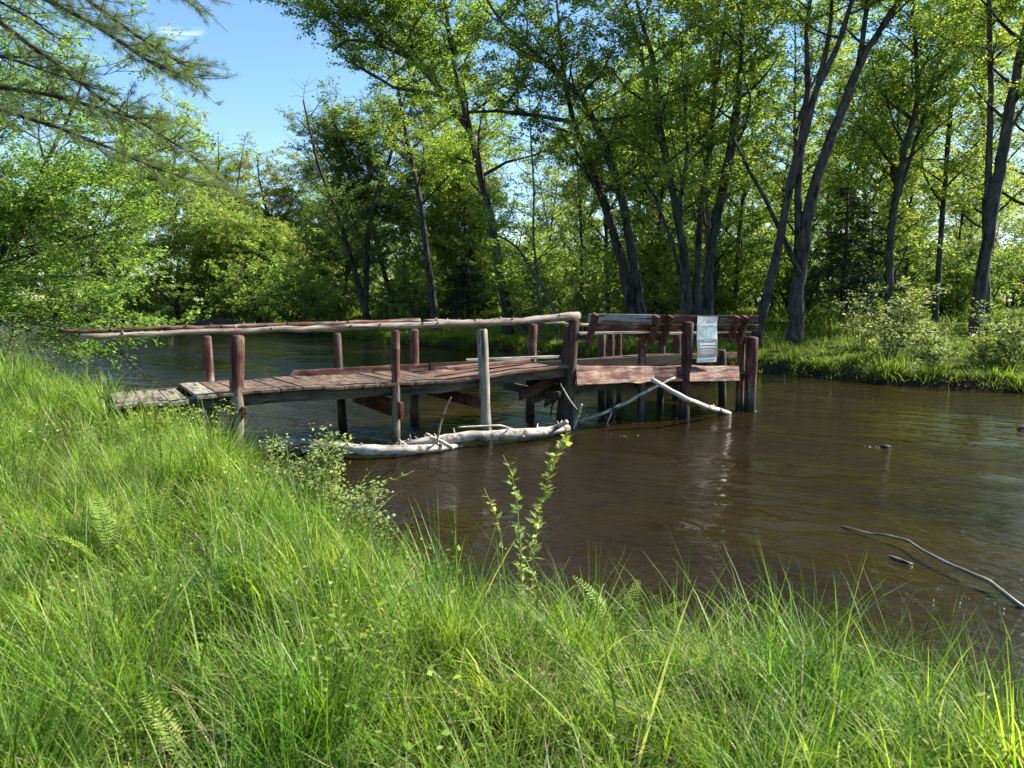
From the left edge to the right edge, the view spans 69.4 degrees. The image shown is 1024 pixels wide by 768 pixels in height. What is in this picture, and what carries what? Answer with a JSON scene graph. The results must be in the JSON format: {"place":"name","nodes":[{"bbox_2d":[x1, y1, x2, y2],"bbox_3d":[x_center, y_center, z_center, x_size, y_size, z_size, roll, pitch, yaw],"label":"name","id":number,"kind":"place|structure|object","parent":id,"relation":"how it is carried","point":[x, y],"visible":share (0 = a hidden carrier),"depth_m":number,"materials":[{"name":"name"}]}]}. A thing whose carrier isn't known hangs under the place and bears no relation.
{"place":"outdoors","nodes":[
{"label":"outdoors","id":0,"kind":"place"},
{"bbox_2d":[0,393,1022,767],"bbox_3d":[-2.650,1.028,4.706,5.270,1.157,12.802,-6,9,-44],"label":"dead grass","id":1,"kind":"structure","parent":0,"point":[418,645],"depth_m":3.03,"materials":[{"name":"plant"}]},
{"bbox_2d":[0,321,1023,755],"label":"river water","id":2,"kind":"structure","parent":0,"point":[794,471],"depth_m":8.29,"materials":[{"name":"brown liquid"}]},
{"bbox_2d":[220,435,463,455],"bbox_3d":[-2.335,0.827,10.105,3.363,0.294,0.781,-1,7,-6],"label":"fallen log","id":3,"kind":"object","parent":2,"relation":"on","point":[360,449],"visible":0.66,"depth_m":9.95,"materials":[{"name":"grey wood"}]},
{"bbox_2d":[392,423,570,444],"bbox_3d":[-0.313,0.721,10.813,2.911,0.248,0.426,-3,7,-28],"label":"fallen log","id":4,"kind":"object","parent":3,"relation":"on","point":[491,435],"visible":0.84,"depth_m":10.65,"materials":[{"name":"grey wood"}]},
{"bbox_2d":[838,525,1023,608],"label":"river branch","id":5,"kind":"object","parent":2,"relation":"in","point":[1010,598],"visible":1,"depth_m":5.61,"materials":[{"name":"grey wood"}]},
{"bbox_2d":[0,301,1023,767],"bbox_3d":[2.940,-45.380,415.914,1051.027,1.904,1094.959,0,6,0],"label":"ground","id":6,"kind":"structure","parent":0,"point":[938,379],"depth_m":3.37,"materials":[{"name":"green plant"}]},
{"bbox_2d":[0,307,94,378],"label":"river bush","id":7,"kind":"object","parent":6,"relation":"on","point":[16,346],"visible":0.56,"depth_m":13.58,"materials":[{"name":"green plant"}]},
{"bbox_2d":[2,139,109,322],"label":"river tree","id":8,"kind":"object","parent":6,"relation":"on","point":[54,290],"visible":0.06,"depth_m":68.70,"materials":[{"name":"green plant"}]},
{"bbox_2d":[0,112,177,323],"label":"river tree","id":9,"kind":"object","parent":6,"relation":"on","point":[100,273],"visible":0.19,"depth_m":65.27,"materials":[{"name":"green plant"}]},
{"bbox_2d":[44,492,174,571],"bbox_3d":[-2.385,0.925,4.567,0.731,0.457,0.488,0,6,0],"label":"fern","id":10,"kind":"object","parent":6,"relation":"on","point":[107,511],"visible":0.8,"depth_m":4.54,"materials":[{"name":"green plant"}]},
{"bbox_2d":[0,0,255,206],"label":"white pine","id":11,"kind":"object","parent":6,"relation":"on","point":[173,73],"visible":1,"depth_m":8.80,"materials":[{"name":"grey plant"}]},
{"bbox_2d":[0,0,260,378],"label":"overhanging maple","id":12,"kind":"object","parent":6,"relation":"on","point":[18,218],"visible":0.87,"depth_m":18.29,"materials":[{"name":"green plant"}]},
{"bbox_2d":[0,311,176,388],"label":"hanging branch","id":13,"kind":"object","parent":12,"relation":"attached to","point":[122,355],"visible":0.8,"depth_m":16.11,"materials":[{"name":"green plant"}]},
{"bbox_2d":[92,478,209,559],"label":"fern","id":14,"kind":"object","parent":6,"relation":"on","point":[165,508],"visible":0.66,"depth_m":4.73,"materials":[{"name":"green plant"}]},
{"bbox_2d":[106,79,255,325],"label":"river tree","id":15,"kind":"object","parent":6,"relation":"on","point":[184,285],"visible":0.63,"depth_m":57.83,"materials":[{"name":"green plant"}]},
{"bbox_2d":[134,397,237,446],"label":"leafy shrub","id":16,"kind":"object","parent":6,"relation":"on","point":[173,416],"visible":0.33,"depth_m":8.42,"materials":[{"name":"green plant"}]},
{"bbox_2d":[106,691,294,767],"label":"fern","id":17,"kind":"object","parent":6,"relation":"on","point":[173,724],"visible":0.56,"depth_m":2.52,"materials":[{"name":"green plant"}]},
{"bbox_2d":[170,148,276,301],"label":"river tree","id":18,"kind":"object","parent":6,"relation":"on","point":[235,176],"visible":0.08,"depth_m":76.00,"materials":[{"name":"green plant"}]},
{"bbox_2d":[199,259,258,317],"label":"woodland bush","id":19,"kind":"object","parent":6,"relation":"on","point":[227,289],"visible":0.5,"depth_m":57.95,"materials":[{"name":"green plant"}]},
{"bbox_2d":[171,155,294,316],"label":"river tree","id":20,"kind":"object","parent":6,"relation":"on","point":[227,177],"visible":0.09,"depth_m":66.38,"materials":[{"name":"green plant"}]},
{"bbox_2d":[198,198,300,316],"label":"river tree","id":21,"kind":"object","parent":6,"relation":"on","point":[256,234],"visible":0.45,"depth_m":60.07,"materials":[{"name":"green plant"}]},
{"bbox_2d":[219,235,300,322],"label":"woodland bush","id":22,"kind":"object","parent":6,"relation":"on","point":[242,289],"visible":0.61,"depth_m":54.14,"materials":[{"name":"green plant"}]},
{"bbox_2d":[238,276,296,322],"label":"woodland bush","id":23,"kind":"object","parent":6,"relation":"on","point":[266,314],"visible":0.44,"depth_m":52.15,"materials":[{"name":"green plant"}]},
{"bbox_2d":[223,131,331,300],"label":"river tree","id":24,"kind":"object","parent":6,"relation":"on","point":[276,193],"visible":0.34,"depth_m":67.95,"materials":[{"name":"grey plant"}]},
{"bbox_2d":[250,257,332,322],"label":"woodland bush","id":25,"kind":"object","parent":6,"relation":"on","point":[284,312],"visible":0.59,"depth_m":49.23,"materials":[{"name":"green plant"}]},
{"bbox_2d":[229,223,378,308],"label":"woodland bush","id":26,"kind":"object","parent":6,"relation":"on","point":[315,258],"visible":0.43,"depth_m":56.52,"materials":[{"name":"green plant"}]},
{"bbox_2d":[242,423,366,513],"bbox_3d":[-1.983,0.868,7.107,1.339,1.027,0.900,0,6,0],"label":"leafy shrub","id":27,"kind":"object","parent":6,"relation":"on","point":[336,451],"visible":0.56,"depth_m":7.05,"materials":[{"name":"green plant"}]},
{"bbox_2d":[267,258,356,321],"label":"woodland bush","id":28,"kind":"object","parent":6,"relation":"on","point":[295,291],"visible":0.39,"depth_m":48.31,"materials":[{"name":"green plant"}]},
{"bbox_2d":[290,270,343,321],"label":"woodland bush","id":29,"kind":"object","parent":6,"relation":"on","point":[307,292],"visible":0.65,"depth_m":46.91,"materials":[{"name":"green plant"}]},
{"bbox_2d":[283,133,371,301],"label":"river tree","id":30,"kind":"object","parent":6,"relation":"on","point":[306,210],"visible":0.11,"depth_m":67.58,"materials":[{"name":"green plant"}]},
{"bbox_2d":[289,276,371,321],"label":"woodland bush","id":31,"kind":"object","parent":6,"relation":"on","point":[335,303],"visible":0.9,"depth_m":45.40,"materials":[{"name":"green plant"}]},
{"bbox_2d":[284,468,398,543],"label":"leafy shrub","id":32,"kind":"object","parent":6,"relation":"on","point":[361,515],"visible":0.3,"depth_m":6.37,"materials":[{"name":"green plant"}]},
{"bbox_2d":[290,182,401,315],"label":"river tree","id":33,"kind":"object","parent":6,"relation":"on","point":[332,245],"visible":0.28,"depth_m":57.48,"materials":[{"name":"green plant"}]},
{"bbox_2d":[274,75,424,318],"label":"river tree","id":34,"kind":"object","parent":6,"relation":"on","point":[341,166],"visible":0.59,"depth_m":46.44,"materials":[{"name":"green plant"}]},
{"bbox_2d":[273,75,428,330],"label":"bare snag tree","id":35,"kind":"object","parent":6,"relation":"on","point":[363,292],"visible":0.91,"depth_m":41.22,"materials":[{"name":"plant"}]},
{"bbox_2d":[321,0,472,330],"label":"maple tree","id":36,"kind":"object","parent":6,"relation":"on","point":[395,79],"visible":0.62,"depth_m":37.93,"materials":[{"name":"green plant"}]},
{"bbox_2d":[311,17,496,319],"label":"river tree","id":37,"kind":"object","parent":6,"relation":"on","point":[430,117],"visible":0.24,"depth_m":46.89,"materials":[{"name":"green plant"}]},
{"bbox_2d":[58,312,757,452],"bbox_3d":[-0.011,0.056,12.363,12.861,2.527,2.179,-4,7,-30],"label":"footbridge","id":38,"kind":"object","parent":6,"relation":"on","point":[371,387],"visible":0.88,"depth_m":11.57,"materials":[{"name":"brown wood"}]},
{"bbox_2d":[578,313,661,346],"bbox_3d":[1.832,-0.763,12.609,1.798,0.924,0.790,-4,7,-30],"label":"bench","id":39,"kind":"object","parent":38,"relation":"on","point":[650,331],"visible":0.88,"depth_m":12.39,"materials":[{"name":"brown wood"}]},
{"bbox_2d":[642,315,758,345],"bbox_3d":[3.514,-0.850,13.585,2.482,0.875,0.790,-4,7,-30],"label":"bench","id":40,"kind":"object","parent":38,"relation":"on","point":[733,330],"visible":0.64,"depth_m":13.48,"materials":[{"name":"brown wood"}]},
{"bbox_2d":[697,316,717,362],"bbox_3d":[3.471,-0.794,13.145,0.516,0.822,0.051,-4,8,-31],"label":"notice board","id":41,"kind":"object","parent":40,"relation":"attached to","point":[706,338],"visible":1,"depth_m":13.14,"materials":[{"name":"white paper"}]},
{"bbox_2d":[250,0,591,334],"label":"maple tree","id":42,"kind":"object","parent":6,"relation":"on","point":[346,14],"visible":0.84,"depth_m":31.87,"materials":[{"name":"green plant"}]},
{"bbox_2d":[376,240,475,321],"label":"woodland bush","id":43,"kind":"object","parent":6,"relation":"on","point":[416,306],"visible":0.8,"depth_m":40.45,"materials":[{"name":"green plant"}]},
{"bbox_2d":[405,126,518,319],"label":"woodland tree","id":44,"kind":"object","parent":6,"relation":"on","point":[453,191],"visible":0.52,"depth_m":41.46,"materials":[{"name":"green plant"}]},
{"bbox_2d":[392,80,533,319],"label":"river tree","id":45,"kind":"object","parent":6,"relation":"on","point":[448,257],"visible":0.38,"depth_m":43.43,"materials":[{"name":"green plant"}]},
{"bbox_2d":[440,250,498,319],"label":"hemlock tree","id":46,"kind":"object","parent":6,"relation":"on","point":[469,293],"visible":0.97,"depth_m":40.49,"materials":[{"name":"green plant"}]},
{"bbox_2d":[412,196,526,314],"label":"woodland bush","id":47,"kind":"object","parent":6,"relation":"on","point":[472,310],"visible":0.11,"depth_m":50.31,"materials":[{"name":"green plant"}]},
{"bbox_2d":[0,304,1023,393],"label":"bank grass","id":48,"kind":"structure","parent":6,"relation":"on","point":[865,361],"depth_m":27.68,"materials":[{"name":"green plant"}]},
{"bbox_2d":[503,455,528,615],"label":"sapling shoot","id":49,"kind":"object","parent":6,"relation":"on","point":[518,529],"visible":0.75,"depth_m":4.33,"materials":[{"name":"green plant"}]},
{"bbox_2d":[452,190,580,342],"bbox_3d":[0.228,-4.539,29.611,5.117,6.131,3.513,0,6,0],"label":"arching sapling","id":50,"kind":"object","parent":6,"relation":"on","point":[507,223],"visible":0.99,"depth_m":29.25,"materials":[{"name":"green plant"}]},
{"bbox_2d":[476,235,572,334],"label":"woodland bush","id":51,"kind":"object","parent":6,"relation":"on","point":[516,274],"visible":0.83,"depth_m":32.55,"materials":[{"name":"green plant"}]},
{"bbox_2d":[489,57,585,338],"bbox_3d":[1.070,-7.601,30.531,4.191,11.930,4.725,0,6,0],"label":"slender sapling","id":52,"kind":"object","parent":6,"relation":"on","point":[509,152],"visible":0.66,"depth_m":30.26,"materials":[{"name":"green plant"}]},
{"bbox_2d":[510,258,570,314],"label":"woodland bush","id":53,"kind":"object","parent":6,"relation":"on","point":[552,288],"visible":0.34,"depth_m":45.64,"materials":[{"name":"green plant"}]},
{"bbox_2d":[505,136,577,275],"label":"woodland tree","id":54,"kind":"object","parent":6,"relation":"on","point":[543,198],"visible":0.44,"depth_m":63.22,"materials":[{"name":"green plant"}]},
{"bbox_2d":[521,431,571,628],"bbox_3d":[0.194,0.962,4.288,0.320,1.423,0.152,0,6,0],"label":"sapling shoot","id":55,"kind":"object","parent":6,"relation":"on","point":[554,460],"visible":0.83,"depth_m":4.26,"materials":[{"name":"green plant"}]},
{"bbox_2d":[406,0,690,339],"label":"maple tree","id":56,"kind":"object","parent":6,"relation":"on","point":[589,159],"visible":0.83,"depth_m":28.02,"materials":[{"name":"green plant"}]},
{"bbox_2d":[524,220,608,310],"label":"woodland bush","id":57,"kind":"object","parent":6,"relation":"on","point":[563,292],"visible":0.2,"depth_m":57.76,"materials":[{"name":"green plant"}]},
{"bbox_2d":[516,248,642,330],"bbox_3d":[2.989,-3.864,31.736,5.608,3.833,2.979,0,6,-1],"label":"woodland bush","id":58,"kind":"object","parent":6,"relation":"on","point":[577,296],"visible":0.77,"depth_m":31.70,"materials":[{"name":"green plant"}]},
{"bbox_2d":[539,103,627,309],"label":"woodland tree","id":59,"kind":"object","parent":6,"relation":"on","point":[581,226],"visible":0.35,"depth_m":50.17,"materials":[{"name":"green plant"}]},
{"bbox_2d":[558,54,675,313],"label":"woodland tree","id":60,"kind":"object","parent":6,"relation":"on","point":[604,225],"visible":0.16,"depth_m":46.95,"materials":[{"name":"green plant"}]},
{"bbox_2d":[569,575,684,658],"bbox_3d":[0.512,1.135,3.578,0.635,0.375,0.291,-2,7,-20],"label":"fern","id":61,"kind":"object","parent":6,"relation":"on","point":[637,607],"visible":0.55,"depth_m":3.58,"materials":[{"name":"green plant"}]},
{"bbox_2d":[559,0,705,306],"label":"woodland tree","id":62,"kind":"object","parent":6,"relation":"on","point":[603,171],"visible":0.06,"depth_m":43.03,"materials":[{"name":"green plant"}]},
{"bbox_2d":[577,16,692,313],"bbox_3d":[6.799,-11.266,38.479,6.321,15.830,8.106,0,6,0],"label":"woodland tree","id":63,"kind":"object","parent":6,"relation":"on","point":[595,233],"visible":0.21,"depth_m":39.44,"materials":[{"name":"green plant"}]},
{"bbox_2d":[574,230,718,314],"bbox_3d":[6.630,-5.184,36.066,6.975,4.767,3.705,3,7,21],"label":"woodland bush","id":64,"kind":"object","parent":6,"relation":"on","point":[661,266],"visible":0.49,"depth_m":35.65,"materials":[{"name":"green plant"}]},
{"bbox_2d":[572,30,723,314],"bbox_3d":[6.379,-10.380,36.854,7.983,14.572,6.924,3,7,25],"label":"woodland tree","id":65,"kind":"object","parent":6,"relation":"on","point":[657,225],"visible":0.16,"depth_m":36.22,"materials":[{"name":"green plant"}]},
{"bbox_2d":[594,209,722,313],"bbox_3d":[6.415,-5.882,37.558,4.337,5.580,8.164,-5,8,-36],"label":"woodland bush","id":66,"kind":"object","parent":6,"relation":"on","point":[645,249],"visible":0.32,"depth_m":36.63,"materials":[{"name":"green plant"}]},
{"bbox_2d":[537,0,798,343],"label":"clump maple","id":67,"kind":"object","parent":6,"relation":"on","point":[690,302],"visible":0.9,"depth_m":26.62,"materials":[{"name":"green plant"}]},
{"bbox_2d":[732,136,801,275],"bbox_3d":[8.513,-5.922,24.674,2.385,4.655,0.444,3,7,24],"label":"dead pole","id":68,"kind":"object","parent":67,"relation":"attached to","point":[789,250],"visible":0.97,"depth_m":24.60,"materials":[{"name":"grey wood"}]},
{"bbox_2d":[613,222,737,314],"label":"woodland bush","id":69,"kind":"object","parent":6,"relation":"on","point":[690,262],"visible":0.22,"depth_m":41.11,"materials":[{"name":"green plant"}]},
{"bbox_2d":[620,0,801,314],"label":"woodland tree","id":70,"kind":"object","parent":6,"relation":"on","point":[707,214],"visible":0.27,"depth_m":31.14,"materials":[{"name":"green plant"}]},
{"bbox_2d":[691,256,747,312],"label":"woodland bush","id":71,"kind":"object","parent":6,"relation":"on","point":[726,281],"visible":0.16,"depth_m":44.01,"materials":[{"name":"green plant"}]},
{"bbox_2d":[667,46,802,314],"bbox_3d":[10.208,-9.928,35.820,6.656,13.786,7.674,0,6,-3],"label":"woodland tree","id":72,"kind":"object","parent":6,"relation":"on","point":[727,219],"visible":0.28,"depth_m":36.06,"materials":[{"name":"green plant"}]},
{"bbox_2d":[672,39,803,312],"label":"woodland tree","id":73,"kind":"object","parent":6,"relation":"on","point":[735,286],"visible":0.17,"depth_m":45.80,"materials":[{"name":"green plant"}]},
{"bbox_2d":[669,0,834,314],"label":"burled maple","id":74,"kind":"object","parent":6,"relation":"on","point":[756,37],"visible":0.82,"depth_m":25.77,"materials":[{"name":"green plant"}]},
{"bbox_2d":[729,222,819,310],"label":"woodland bush","id":75,"kind":"object","parent":6,"relation":"on","point":[771,305],"visible":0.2,"depth_m":49.63,"materials":[{"name":"green plant"}]},
{"bbox_2d":[729,80,830,307],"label":"woodland tree","id":76,"kind":"object","parent":6,"relation":"on","point":[787,160],"visible":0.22,"depth_m":50.04,"materials":[{"name":"green plant"}]},
{"bbox_2d":[740,211,831,311],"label":"woodland bush","id":77,"kind":"object","parent":6,"relation":"on","point":[784,256],"visible":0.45,"depth_m":44.77,"materials":[{"name":"green plant"}]},
{"bbox_2d":[779,254,837,313],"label":"woodland bush","id":78,"kind":"object","parent":6,"relation":"on","point":[807,298],"visible":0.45,"depth_m":42.62,"materials":[{"name":"green plant"}]},
{"bbox_2d":[748,0,891,312],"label":"woodland tree","id":79,"kind":"object","parent":6,"relation":"on","point":[795,130],"visible":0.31,"depth_m":42.97,"materials":[{"name":"green plant"}]},
{"bbox_2d":[749,197,927,315],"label":"woodland bush","id":80,"kind":"object","parent":6,"relation":"on","point":[834,286],"visible":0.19,"depth_m":43.46,"materials":[{"name":"green plant"}]},
{"bbox_2d":[804,182,885,323],"bbox_3d":[14.699,-5.700,32.828,3.998,6.318,4.658,3,7,25],"label":"hemlock tree","id":81,"kind":"object","parent":6,"relation":"on","point":[854,282],"visible":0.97,"depth_m":32.38,"materials":[{"name":"green plant"}]},
{"bbox_2d":[819,261,899,346],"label":"pale shrub","id":82,"kind":"object","parent":6,"relation":"on","point":[851,317],"visible":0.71,"depth_m":22.85,"materials":[{"name":"green plant"}]},
{"bbox_2d":[751,0,980,347],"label":"twin ash tree","id":83,"kind":"object","parent":6,"relation":"on","point":[803,219],"visible":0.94,"depth_m":24.26,"materials":[{"name":"grey plant"}]},
{"bbox_2d":[803,25,930,313],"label":"woodland tree","id":84,"kind":"object","parent":6,"relation":"on","point":[820,136],"visible":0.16,"depth_m":44.01,"materials":[{"name":"green plant"}]},
{"bbox_2d":[829,212,918,320],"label":"hemlock tree","id":85,"kind":"object","parent":6,"relation":"on","point":[877,221],"visible":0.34,"depth_m":35.33,"materials":[{"name":"green plant"}]},
{"bbox_2d":[809,46,959,308],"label":"woodland tree","id":86,"kind":"object","parent":6,"relation":"on","point":[860,174],"visible":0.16,"depth_m":40.28,"materials":[{"name":"green plant"}]},
{"bbox_2d":[794,29,976,297],"bbox_3d":[17.681,-9.515,34.301,6.551,13.369,7.732,-4,8,-32],"label":"woodland tree","id":87,"kind":"object","parent":6,"relation":"on","point":[930,206],"visible":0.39,"depth_m":34.14,"materials":[{"name":"green plant"}]},
{"bbox_2d":[815,276,956,359],"bbox_3d":[10.543,-1.787,20.426,3.152,2.414,2.988,-3,7,-27],"label":"pale shrub","id":88,"kind":"object","parent":6,"relation":"on","point":[904,330],"visible":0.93,"depth_m":20.28,"materials":[{"name":"green plant"}]},
{"bbox_2d":[829,103,972,313],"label":"woodland tree","id":89,"kind":"object","parent":6,"relation":"on","point":[905,268],"visible":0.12,"depth_m":43.95,"materials":[{"name":"green plant"}]},
{"bbox_2d":[822,41,980,296],"bbox_3d":[19.076,-9.831,36.911,7.860,13.265,6.659,-4,8,-32],"label":"woodland tree","id":90,"kind":"object","parent":6,"relation":"on","point":[925,250],"visible":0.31,"depth_m":36.43,"materials":[{"name":"green plant"}]},
{"bbox_2d":[823,0,1017,326],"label":"slim maple","id":91,"kind":"object","parent":6,"relation":"on","point":[916,88],"visible":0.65,"depth_m":28.88,"materials":[{"name":"green plant"}]},
{"bbox_2d":[902,319,964,368],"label":"pale shrub","id":92,"kind":"object","parent":6,"relation":"on","point":[927,352],"visible":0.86,"depth_m":19.24,"materials":[{"name":"green plant"}]},
{"bbox_2d":[874,0,1023,322],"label":"slim maple","id":93,"kind":"object","parent":6,"relation":"on","point":[921,166],"visible":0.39,"depth_m":31.97,"materials":[{"name":"green plant"}]},
{"bbox_2d":[897,234,1002,315],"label":"woodland bush","id":94,"kind":"object","parent":6,"relation":"on","point":[944,268],"visible":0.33,"depth_m":44.03,"materials":[{"name":"green plant"}]},
{"bbox_2d":[925,261,992,316],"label":"woodland bush","id":95,"kind":"object","parent":6,"relation":"on","point":[960,306],"visible":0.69,"depth_m":42.23,"materials":[{"name":"green plant"}]},
{"bbox_2d":[912,141,1012,313],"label":"woodland tree","id":96,"kind":"object","parent":6,"relation":"on","point":[960,229],"visible":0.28,"depth_m":42.82,"materials":[{"name":"green plant"}]},
{"bbox_2d":[905,0,1023,338],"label":"thick oak","id":97,"kind":"object","parent":6,"relation":"on","point":[993,185],"visible":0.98,"depth_m":23.44,"materials":[{"name":"green plant"}]},
{"bbox_2d":[913,0,1023,316],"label":"woodland tree","id":98,"kind":"object","parent":6,"relation":"on","point":[1001,217],"visible":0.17,"depth_m":39.95,"materials":[{"name":"green plant"}]},
{"bbox_2d":[923,0,1023,205],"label":"slim maple","id":99,"kind":"object","parent":6,"relation":"on","point":[1014,168],"visible":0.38,"depth_m":30.53,"materials":[{"name":"green plant"}]},
{"bbox_2d":[943,241,1023,309],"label":"woodland bush","id":100,"kind":"object","parent":6,"relation":"on","point":[998,292],"visible":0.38,"depth_m":46.83,"materials":[{"name":"green plant"}]},
{"bbox_2d":[964,332,1017,367],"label":"pale shrub","id":101,"kind":"object","parent":6,"relation":"on","point":[978,345],"visible":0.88,"depth_m":18.65,"materials":[{"name":"green plant"}]},
{"bbox_2d":[961,183,1023,299],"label":"woodland tree","id":102,"kind":"object","parent":6,"relation":"on","point":[1006,222],"visible":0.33,"depth_m":56.22,"materials":[{"name":"green plant"}]},
{"bbox_2d":[962,296,1023,365],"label":"pale shrub","id":103,"kind":"object","parent":6,"relation":"on","point":[1003,342],"visible":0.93,"depth_m":18.58,"materials":[{"name":"green plant"}]},
{"bbox_2d":[0,0,1023,300],"label":"sky","id":104,"kind":"structure","parent":0,"point":[259,43],"materials":[{"name":"blue"}]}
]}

